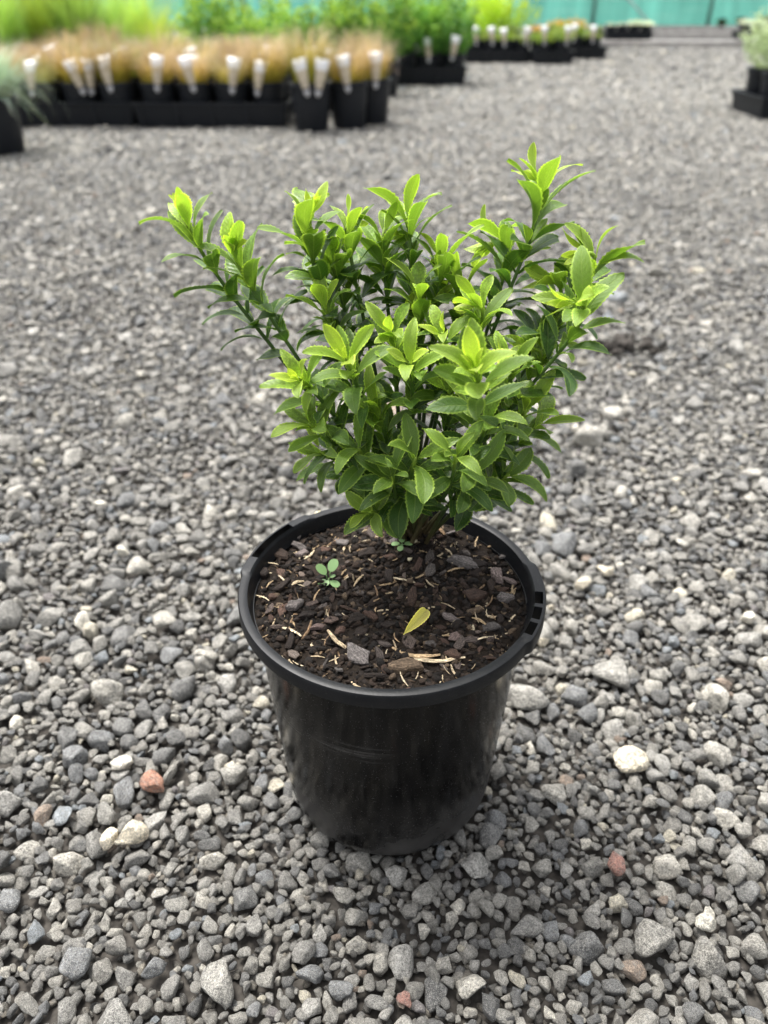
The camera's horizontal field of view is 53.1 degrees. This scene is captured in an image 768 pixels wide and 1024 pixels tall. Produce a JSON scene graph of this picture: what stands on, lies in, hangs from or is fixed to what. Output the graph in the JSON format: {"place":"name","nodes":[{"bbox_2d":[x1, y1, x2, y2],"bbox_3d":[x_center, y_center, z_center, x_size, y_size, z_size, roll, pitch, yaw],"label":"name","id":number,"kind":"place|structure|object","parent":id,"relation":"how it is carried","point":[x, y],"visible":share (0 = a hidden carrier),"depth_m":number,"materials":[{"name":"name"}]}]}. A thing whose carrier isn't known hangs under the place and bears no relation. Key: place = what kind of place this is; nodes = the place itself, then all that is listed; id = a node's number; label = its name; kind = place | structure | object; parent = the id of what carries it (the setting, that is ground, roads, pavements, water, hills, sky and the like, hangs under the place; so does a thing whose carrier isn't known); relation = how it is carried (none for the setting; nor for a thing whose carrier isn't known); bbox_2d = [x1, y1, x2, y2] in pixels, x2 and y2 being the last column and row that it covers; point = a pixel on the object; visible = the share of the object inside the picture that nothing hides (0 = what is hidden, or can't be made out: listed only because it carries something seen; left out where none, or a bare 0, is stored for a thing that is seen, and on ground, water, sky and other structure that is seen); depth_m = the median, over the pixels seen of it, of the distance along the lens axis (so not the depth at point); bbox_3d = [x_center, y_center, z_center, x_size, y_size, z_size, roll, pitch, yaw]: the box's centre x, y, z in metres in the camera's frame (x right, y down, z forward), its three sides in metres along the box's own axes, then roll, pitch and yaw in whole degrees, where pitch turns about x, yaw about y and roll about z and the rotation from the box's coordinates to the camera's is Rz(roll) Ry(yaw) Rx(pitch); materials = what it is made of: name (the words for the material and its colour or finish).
{"place":"outdoors","nodes":[
{"label":"outdoors","id":0,"kind":"place"},
{"bbox_2d":[4,0,36,58],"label":"potted lime grass","id":1,"kind":"object","parent":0,"point":[26,38],"depth_m":4.57,"materials":[{"name":"green plant"}]},
{"bbox_2d":[0,0,55,60],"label":"potted lime grass","id":2,"kind":"object","parent":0,"point":[7,30],"depth_m":4.22,"materials":[{"name":"green plant"}]},
{"bbox_2d":[9,0,115,49],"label":"potted lime grass","id":3,"kind":"object","parent":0,"point":[35,24],"depth_m":4.29,"materials":[{"name":"green plant"}]},
{"bbox_2d":[16,0,123,45],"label":"potted lime grass","id":4,"kind":"object","parent":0,"point":[73,12],"depth_m":4.18,"materials":[{"name":"green plant"}]},
{"bbox_2d":[85,0,179,56],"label":"potted lime grass","id":5,"kind":"object","parent":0,"point":[112,18],"depth_m":4.31,"materials":[{"name":"green plant"}]},
{"bbox_2d":[93,0,185,38],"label":"potted lime grass","id":6,"kind":"object","parent":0,"point":[123,5],"depth_m":4.46,"materials":[{"name":"green plant"}]},
{"bbox_2d":[112,0,200,57],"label":"potted lime grass","id":7,"kind":"object","parent":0,"point":[162,19],"depth_m":4.22,"materials":[{"name":"green plant"}]},
{"bbox_2d":[0,25,767,1023],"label":"ground","id":8,"kind":"structure","parent":0,"point":[692,85],"depth_m":0.86,"materials":[{"name":"grey gravel"}]},
{"bbox_2d":[0,31,63,154],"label":"potted fescue","id":9,"kind":"object","parent":8,"relation":"on","point":[11,137],"visible":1,"depth_m":2.90,"materials":[{"name":"green plant"}]},
{"bbox_2d":[19,98,141,125],"bbox_3d":[-1.490,-1.926,3.683,0.708,0.100,0.378,0,34,0],"label":"plant tray","id":10,"kind":"object","parent":8,"relation":"on","point":[95,113],"visible":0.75,"depth_m":3.54,"materials":[{"name":"black plastic"}]},
{"bbox_2d":[0,36,29,101],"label":"potted sedge","id":11,"kind":"object","parent":10,"relation":"in","point":[19,83],"visible":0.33,"depth_m":3.52,"materials":[{"name":"brown plant"}]},
{"bbox_2d":[5,46,33,101],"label":"potted sedge","id":12,"kind":"object","parent":10,"relation":"in","point":[26,97],"visible":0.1,"depth_m":3.65,"materials":[{"name":"beige plant"}]},
{"bbox_2d":[12,52,61,101],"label":"potted sedge","id":13,"kind":"object","parent":10,"relation":"in","point":[52,84],"visible":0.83,"depth_m":3.50,"materials":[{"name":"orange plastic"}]},
{"bbox_2d":[14,28,81,101],"bbox_3d":[-1.595,-2.095,3.673,0.410,0.368,0.387,24,41,31],"label":"potted sedge","id":14,"kind":"object","parent":10,"relation":"in","point":[39,56],"visible":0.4,"depth_m":3.59,"materials":[{"name":"brown plant"}]},
{"bbox_2d":[30,33,105,101],"bbox_3d":[-1.413,-2.003,3.544,0.374,0.359,0.404,-7,35,-11],"label":"potted sedge","id":15,"kind":"object","parent":10,"relation":"in","point":[78,82],"visible":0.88,"depth_m":3.48,"materials":[{"name":"brown plant"}]},
{"bbox_2d":[55,28,123,101],"bbox_3d":[-1.402,-2.099,3.673,0.337,0.374,0.402,28,43,35],"label":"potted sedge","id":16,"kind":"object","parent":10,"relation":"in","point":[96,79],"visible":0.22,"depth_m":3.63,"materials":[{"name":"brown plant"}]},
{"bbox_2d":[76,28,142,101],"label":"potted sedge","id":17,"kind":"object","parent":10,"relation":"in","point":[116,84],"visible":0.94,"depth_m":3.48,"materials":[{"name":"brown plant"}]},
{"bbox_2d":[92,30,151,100],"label":"potted sedge","id":18,"kind":"object","parent":10,"relation":"in","point":[137,90],"visible":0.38,"depth_m":3.64,"materials":[{"name":"brown plant"}]},
{"bbox_2d":[154,11,193,48],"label":"potted green bush","id":19,"kind":"object","parent":8,"relation":"on","point":[186,33],"visible":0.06,"depth_m":4.47,"materials":[{"name":"green plant"}]},
{"bbox_2d":[171,0,225,46],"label":"potted green bush","id":20,"kind":"object","parent":8,"relation":"on","point":[188,20],"visible":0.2,"depth_m":4.79,"materials":[{"name":"green plant"}]},
{"bbox_2d":[130,94,292,126],"bbox_3d":[-0.790,-1.914,3.666,0.718,0.100,0.378,0,34,0],"label":"plant tray","id":21,"kind":"object","parent":8,"relation":"on","point":[214,114],"visible":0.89,"depth_m":3.52,"materials":[{"name":"black plastic"}]},
{"bbox_2d":[116,42,182,102],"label":"potted sedge","id":22,"kind":"object","parent":21,"relation":"in","point":[156,85],"visible":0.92,"depth_m":3.49,"materials":[{"name":"black plastic"}]},
{"bbox_2d":[128,35,193,102],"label":"potted sedge","id":23,"kind":"object","parent":21,"relation":"in","point":[177,98],"visible":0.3,"depth_m":3.63,"materials":[{"name":"beige plant"}]},
{"bbox_2d":[163,46,215,102],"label":"potted sedge","id":24,"kind":"object","parent":21,"relation":"in","point":[193,86],"visible":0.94,"depth_m":3.49,"materials":[{"name":"black plastic"}]},
{"bbox_2d":[175,42,223,102],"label":"potted sedge","id":25,"kind":"object","parent":21,"relation":"in","point":[213,94],"visible":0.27,"depth_m":3.63,"materials":[{"name":"beige plant"}]},
{"bbox_2d":[203,52,250,102],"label":"potted sedge","id":26,"kind":"object","parent":21,"relation":"in","point":[233,86],"visible":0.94,"depth_m":3.49,"materials":[{"name":"black plastic"}]},
{"bbox_2d":[209,42,253,102],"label":"potted sedge","id":27,"kind":"object","parent":21,"relation":"in","point":[250,95],"visible":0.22,"depth_m":3.65,"materials":[{"name":"beige plant"}]},
{"bbox_2d":[224,29,294,102],"bbox_3d":[-0.525,-1.993,3.519,0.372,0.372,0.444,-27,43,-34],"label":"potted sedge","id":28,"kind":"object","parent":21,"relation":"in","point":[267,85],"visible":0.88,"depth_m":3.48,"materials":[{"name":"brown plant"}]},
{"bbox_2d":[235,23,298,102],"bbox_3d":[-0.509,-2.103,3.663,0.447,0.393,0.389,-8,35,-11],"label":"potted sedge","id":29,"kind":"object","parent":21,"relation":"in","point":[286,77],"visible":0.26,"depth_m":3.64,"materials":[{"name":"brown plant"}]},
{"bbox_2d":[186,0,240,50],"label":"potted green bush","id":30,"kind":"object","parent":8,"relation":"on","point":[214,23],"visible":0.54,"depth_m":4.51,"materials":[{"name":"green plant"}]},
{"bbox_2d":[212,0,257,39],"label":"potted green bush","id":31,"kind":"object","parent":8,"relation":"on","point":[232,2],"visible":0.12,"depth_m":4.77,"materials":[{"name":"green plant"}]},
{"bbox_2d":[219,6,269,46],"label":"potted green bush","id":32,"kind":"object","parent":8,"relation":"on","point":[234,29],"visible":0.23,"depth_m":4.44,"materials":[{"name":"green plant"}]},
{"bbox_2d":[242,0,292,44],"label":"potted green bush","id":33,"kind":"object","parent":8,"relation":"on","point":[271,7],"visible":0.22,"depth_m":4.75,"materials":[{"name":"green plant"}]},
{"bbox_2d":[255,4,303,80],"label":"potted green bush","id":34,"kind":"object","parent":8,"relation":"on","point":[287,21],"visible":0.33,"depth_m":4.52,"materials":[{"name":"green plant"}]},
{"bbox_2d":[269,18,350,131],"bbox_3d":[-0.318,-1.917,3.361,0.449,0.446,0.376,-12,36,-18],"label":"potted sedge","id":35,"kind":"object","parent":8,"relation":"on","point":[309,86],"visible":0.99,"depth_m":3.33,"materials":[{"name":"black plastic"}]},
{"bbox_2d":[289,0,342,52],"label":"potted green bush","id":36,"kind":"object","parent":8,"relation":"on","point":[311,19],"visible":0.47,"depth_m":4.45,"materials":[{"name":"green plant"}]},
{"bbox_2d":[312,42,345,111],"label":"potted sedge","id":37,"kind":"object","parent":8,"relation":"on","point":[330,109],"visible":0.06,"depth_m":3.92,"materials":[{"name":"beige plant"}]},
{"bbox_2d":[314,0,367,56],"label":"potted green bush","id":38,"kind":"object","parent":8,"relation":"on","point":[338,6],"visible":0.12,"depth_m":4.80,"materials":[{"name":"green plant"}]},
{"bbox_2d":[320,36,373,128],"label":"potted sedge","id":39,"kind":"object","parent":8,"relation":"on","point":[348,95],"visible":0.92,"depth_m":3.42,"materials":[{"name":"black plastic"}]},
{"bbox_2d":[322,0,377,52],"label":"potted green bush","id":40,"kind":"object","parent":8,"relation":"on","point":[348,20],"visible":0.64,"depth_m":4.49,"materials":[{"name":"green plant"}]},
{"bbox_2d":[336,17,394,63],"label":"potted sedge","id":41,"kind":"object","parent":8,"relation":"on","point":[370,40],"visible":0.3,"depth_m":3.91,"materials":[{"name":"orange plant"}]},
{"bbox_2d":[337,29,404,125],"bbox_3d":[-0.061,-2.004,3.545,0.374,0.385,0.354,2,34,2],"label":"potted sedge","id":42,"kind":"object","parent":8,"relation":"on","point":[378,91],"visible":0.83,"depth_m":3.52,"materials":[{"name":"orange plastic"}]},
{"bbox_2d":[358,0,419,95],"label":"potted green bush","id":43,"kind":"object","parent":8,"relation":"on","point":[400,30],"visible":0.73,"depth_m":4.44,"materials":[{"name":"green plant"}]},
{"bbox_2d":[11,0,767,26],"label":"windbreak fence","id":44,"kind":"object","parent":8,"relation":"on","point":[666,12],"visible":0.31,"depth_m":15.13,"materials":[{"name":"teal fabric"}]},
{"bbox_2d":[139,142,644,854],"bbox_3d":[0.007,0.014,0.502,0.279,0.440,0.231,0,34,0],"label":"potted shrub","id":45,"kind":"object","parent":8,"relation":"on","point":[389,734],"visible":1,"depth_m":0.47,"materials":[{"name":"green plant"}]},
{"bbox_2d":[316,559,339,587],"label":"weed seedling","id":46,"kind":"object","parent":45,"relation":"on","point":[332,566],"visible":1,"depth_m":0.52,"materials":[{"name":"green plant"}]},
{"bbox_2d":[391,538,412,550],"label":"weed seedling","id":47,"kind":"object","parent":45,"relation":"on","point":[400,548],"visible":0.98,"depth_m":0.54,"materials":[{"name":"green plant"}]},
{"bbox_2d":[403,607,429,634],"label":"fallen leaf","id":48,"kind":"object","parent":45,"relation":"on","point":[420,616],"visible":1,"depth_m":0.48,"materials":[{"name":"yellow plant"}]},
{"bbox_2d":[398,63,467,85],"bbox_3d":[0.285,-2.987,5.247,0.538,0.110,0.378,0,34,0],"label":"plant tray","id":49,"kind":"object","parent":8,"relation":"on","point":[413,75],"visible":0.61,"depth_m":5.10,"materials":[{"name":"black plastic"}]},
{"bbox_2d":[376,0,427,66],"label":"potted green bush","id":50,"kind":"object","parent":49,"relation":"in","point":[405,59],"visible":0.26,"depth_m":5.01,"materials":[{"name":"green plant"}]},
{"bbox_2d":[406,0,450,66],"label":"potted green bush","id":51,"kind":"object","parent":49,"relation":"in","point":[427,57],"visible":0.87,"depth_m":5.01,"materials":[{"name":"green plant"}]},
{"bbox_2d":[405,0,455,66],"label":"potted green bush","id":52,"kind":"object","parent":49,"relation":"in","point":[420,5],"visible":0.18,"depth_m":5.11,"materials":[{"name":"green plant"}]},
{"bbox_2d":[428,0,480,66],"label":"potted green bush","id":53,"kind":"object","parent":49,"relation":"in","point":[450,57],"visible":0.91,"depth_m":5.01,"materials":[{"name":"green plant"}]},
{"bbox_2d":[437,12,473,66],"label":"potted green bush","id":54,"kind":"object","parent":49,"relation":"in","point":[444,52],"visible":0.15,"depth_m":5.22,"materials":[{"name":"green plant"}]},
{"bbox_2d":[414,0,454,62],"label":"potted green bush","id":55,"kind":"object","parent":8,"relation":"on","point":[452,1],"visible":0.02,"depth_m":5.60,"materials":[{"name":"green plant"}]},
{"bbox_2d":[459,0,508,32],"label":"potted golden bush","id":56,"kind":"object","parent":8,"relation":"on","point":[483,10],"visible":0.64,"depth_m":7.84,"materials":[{"name":"green plant"}]},
{"bbox_2d":[471,0,520,30],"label":"potted golden bush","id":57,"kind":"object","parent":8,"relation":"on","point":[473,4],"visible":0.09,"depth_m":8.26,"materials":[{"name":"green plant"}]},
{"bbox_2d":[461,48,533,62],"bbox_3d":[1.000,-4.101,6.908,0.618,0.100,0.418,0,34,0],"label":"plant tray","id":58,"kind":"object","parent":8,"relation":"on","point":[498,56],"visible":0.74,"depth_m":6.75,"materials":[{"name":"black plastic"}]},
{"bbox_2d":[466,26,486,49],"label":"potted low plant","id":59,"kind":"object","parent":58,"relation":"in","point":[477,43],"visible":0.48,"depth_m":6.71,"materials":[{"name":"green plant"}]},
{"bbox_2d":[478,26,499,49],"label":"potted low plant","id":60,"kind":"object","parent":58,"relation":"in","point":[489,42],"visible":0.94,"depth_m":6.71,"materials":[{"name":"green plant"}]},
{"bbox_2d":[494,28,515,49],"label":"potted low plant","id":61,"kind":"object","parent":58,"relation":"in","point":[504,43],"visible":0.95,"depth_m":6.71,"materials":[{"name":"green plant"}]},
{"bbox_2d":[499,24,524,38],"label":"potted low plant","id":62,"kind":"object","parent":58,"relation":"in","point":[511,28],"visible":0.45,"depth_m":6.84,"materials":[{"name":"green plant"}]},
{"bbox_2d":[512,26,531,49],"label":"potted low plant","id":63,"kind":"object","parent":58,"relation":"in","point":[521,43],"visible":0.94,"depth_m":6.72,"materials":[{"name":"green plant"}]},
{"bbox_2d":[483,0,540,33],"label":"potted golden bush","id":64,"kind":"object","parent":8,"relation":"on","point":[507,18],"visible":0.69,"depth_m":7.97,"materials":[{"name":"green plant"}]},
{"bbox_2d":[529,48,575,63],"bbox_3d":[1.460,-4.034,6.808,0.378,0.100,0.418,0,34,0],"label":"plant tray","id":65,"kind":"object","parent":8,"relation":"on","point":[549,57],"visible":0.81,"depth_m":6.65,"materials":[{"name":"black plastic"}]},
{"bbox_2d":[529,29,548,49],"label":"potted low plant","id":66,"kind":"object","parent":65,"relation":"in","point":[533,38],"visible":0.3,"depth_m":6.80,"materials":[{"name":"green plant"}]},
{"bbox_2d":[534,25,554,50],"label":"potted low plant","id":67,"kind":"object","parent":65,"relation":"in","point":[545,42],"visible":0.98,"depth_m":6.61,"materials":[{"name":"green plant"}]},
{"bbox_2d":[548,21,573,50],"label":"potted low plant","id":68,"kind":"object","parent":65,"relation":"in","point":[557,27],"visible":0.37,"depth_m":6.78,"materials":[{"name":"green plant"}]},
{"bbox_2d":[550,26,574,50],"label":"potted low plant","id":69,"kind":"object","parent":65,"relation":"in","point":[562,41],"visible":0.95,"depth_m":6.61,"materials":[{"name":"green plant"}]},
{"bbox_2d":[562,16,588,27],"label":"potted orange plant","id":70,"kind":"object","parent":8,"relation":"on","point":[580,22],"visible":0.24,"depth_m":8.43,"materials":[{"name":"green plant"}]},
{"bbox_2d":[570,45,608,58],"bbox_3d":[1.860,-4.380,7.322,0.438,0.100,0.418,0,34,0],"label":"plant tray","id":71,"kind":"object","parent":8,"relation":"on","point":[590,52],"visible":0.56,"depth_m":7.16,"materials":[{"name":"black plastic"}]},
{"bbox_2d":[567,23,587,46],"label":"potted low plant","id":72,"kind":"object","parent":71,"relation":"in","point":[577,32],"visible":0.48,"depth_m":7.11,"materials":[{"name":"green plant"}]},
{"bbox_2d":[583,25,602,46],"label":"potted low plant","id":73,"kind":"object","parent":71,"relation":"in","point":[593,38],"visible":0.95,"depth_m":7.13,"materials":[{"name":"green plant"}]},
{"bbox_2d":[602,31,653,39],"bbox_3d":[3.250,-6.406,10.335,0.638,0.090,0.378,0,34,0],"label":"plant tray","id":74,"kind":"object","parent":8,"relation":"on","point":[627,35],"visible":0.85,"depth_m":10.20,"materials":[{"name":"black plastic"}]},
{"bbox_2d":[605,22,618,31],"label":"potted silver plant","id":75,"kind":"object","parent":74,"relation":"in","point":[610,27],"visible":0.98,"depth_m":10.19,"materials":[{"name":"green plant"}]},
{"bbox_2d":[617,22,630,31],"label":"potted silver plant","id":76,"kind":"object","parent":74,"relation":"in","point":[622,27],"visible":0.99,"depth_m":10.19,"materials":[{"name":"green plant"}]},
{"bbox_2d":[627,19,640,31],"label":"potted silver plant","id":77,"kind":"object","parent":74,"relation":"in","point":[634,27],"visible":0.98,"depth_m":10.18,"materials":[{"name":"green plant"}]},
{"bbox_2d":[638,21,655,31],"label":"potted silver plant","id":78,"kind":"object","parent":74,"relation":"in","point":[645,27],"visible":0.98,"depth_m":10.19,"materials":[{"name":"green plant"}]},
{"bbox_2d":[594,332,667,355],"bbox_3d":[0.430,-0.292,1.345,0.135,0.036,0.084,0,34,0],"label":"soil clod","id":79,"kind":"object","parent":8,"relation":"on","point":[623,341],"visible":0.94,"depth_m":1.32,"materials":[{"name":"grey gravel"}]},
{"bbox_2d":[585,33,731,38],"bbox_3d":[4.900,-6.714,10.851,4.600,0.076,0.100,0,34,0],"label":"timber edging","id":80,"kind":"object","parent":8,"relation":"on","point":[691,35],"visible":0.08,"depth_m":10.81,"materials":[{"name":"grey wood"}]},
{"bbox_2d":[583,27,763,31],"bbox_3d":[5.500,-7.944,12.674,5.800,0.076,0.100,0,34,0],"label":"timber edging","id":81,"kind":"object","parent":8,"relation":"on","point":[691,29],"visible":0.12,"depth_m":12.63,"materials":[{"name":"grey wood"}]},
{"bbox_2d":[600,41,762,47],"bbox_3d":[4.475,-5.484,9.027,4.250,0.076,0.100,0,34,0],"label":"timber edging","id":82,"kind":"object","parent":8,"relation":"on","point":[726,44],"depth_m":8.98,"materials":[{"name":"grey wood"}]},
{"bbox_2d":[715,18,727,26],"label":"potted dark plant","id":83,"kind":"object","parent":8,"relation":"on","point":[721,22],"visible":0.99,"depth_m":13.97,"materials":[{"name":"green plant"}]},
{"bbox_2d":[731,31,763,39],"bbox_3d":[5.020,-6.378,10.293,0.638,0.090,0.378,0,34,0],"label":"plant tray","id":84,"kind":"object","parent":8,"relation":"on","point":[735,35],"visible":0.44,"depth_m":10.22,"materials":[{"name":"black plastic"}]},
{"bbox_2d":[737,17,754,31],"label":"potted silver plant","id":85,"kind":"object","parent":84,"relation":"in","point":[746,26],"visible":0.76,"depth_m":10.13,"materials":[{"name":"green plant"}]},
{"bbox_2d":[730,89,767,118],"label":"plant tray","id":86,"kind":"object","parent":8,"relation":"on","point":[750,104],"visible":0.96,"depth_m":3.87,"materials":[{"name":"black plastic"}]},
{"bbox_2d":[738,13,767,95],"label":"potted pale plant","id":87,"kind":"object","parent":86,"relation":"in","point":[754,82],"visible":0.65,"depth_m":3.88,"materials":[{"name":"green plant"}]},
{"bbox_2d":[749,7,767,96],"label":"potted pale plant","id":88,"kind":"object","parent":86,"relation":"in","point":[764,87],"visible":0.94,"depth_m":3.71,"materials":[{"name":"green plant"}]},
{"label":"plant tray","id":89,"kind":"object","parent":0,"visible":0},
{"bbox_2d":[4,40,46,63],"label":"potted sedge","id":90,"kind":"object","parent":89,"relation":"in","point":[25,49],"visible":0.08,"depth_m":3.91,"materials":[{"name":"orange plant"}]},
{"bbox_2d":[34,22,92,55],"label":"potted sedge","id":91,"kind":"object","parent":89,"relation":"in","point":[66,37],"visible":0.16,"depth_m":3.97,"materials":[{"name":"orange plant"}]},
{"bbox_2d":[72,13,137,55],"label":"potted sedge","id":92,"kind":"object","parent":89,"relation":"in","point":[100,31],"visible":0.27,"depth_m":3.97,"materials":[{"name":"orange plant"}]},
{"bbox_2d":[109,33,153,72],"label":"potted sedge","id":93,"kind":"object","parent":89,"relation":"in","point":[135,48],"visible":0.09,"depth_m":4.01,"materials":[{"name":"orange plant"}]},
{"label":"plant tray","id":94,"kind":"object","parent":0,"visible":0},
{"bbox_2d":[131,22,191,74],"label":"potted sedge","id":95,"kind":"object","parent":94,"relation":"in","point":[168,42],"visible":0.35,"depth_m":3.86,"materials":[{"name":"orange plant"}]},
{"bbox_2d":[179,32,232,63],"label":"potted sedge","id":96,"kind":"object","parent":94,"relation":"in","point":[198,47],"visible":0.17,"depth_m":4.03,"materials":[{"name":"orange plant"}]},
{"bbox_2d":[180,36,235,75],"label":"potted sedge","id":97,"kind":"object","parent":94,"relation":"in","point":[194,49],"visible":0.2,"depth_m":3.87,"materials":[{"name":"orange plant"}]},
{"bbox_2d":[208,31,255,73],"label":"potted sedge","id":98,"kind":"object","parent":94,"relation":"in","point":[229,48],"visible":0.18,"depth_m":3.87,"materials":[{"name":"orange plant"}]},
{"bbox_2d":[216,27,260,68],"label":"potted sedge","id":99,"kind":"object","parent":94,"relation":"in","point":[244,43],"visible":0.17,"depth_m":3.98,"materials":[{"name":"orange plant"}]},
{"bbox_2d":[248,23,295,75],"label":"potted sedge","id":100,"kind":"object","parent":94,"relation":"in","point":[275,44],"visible":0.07,"depth_m":4.05,"materials":[{"name":"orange plant"}]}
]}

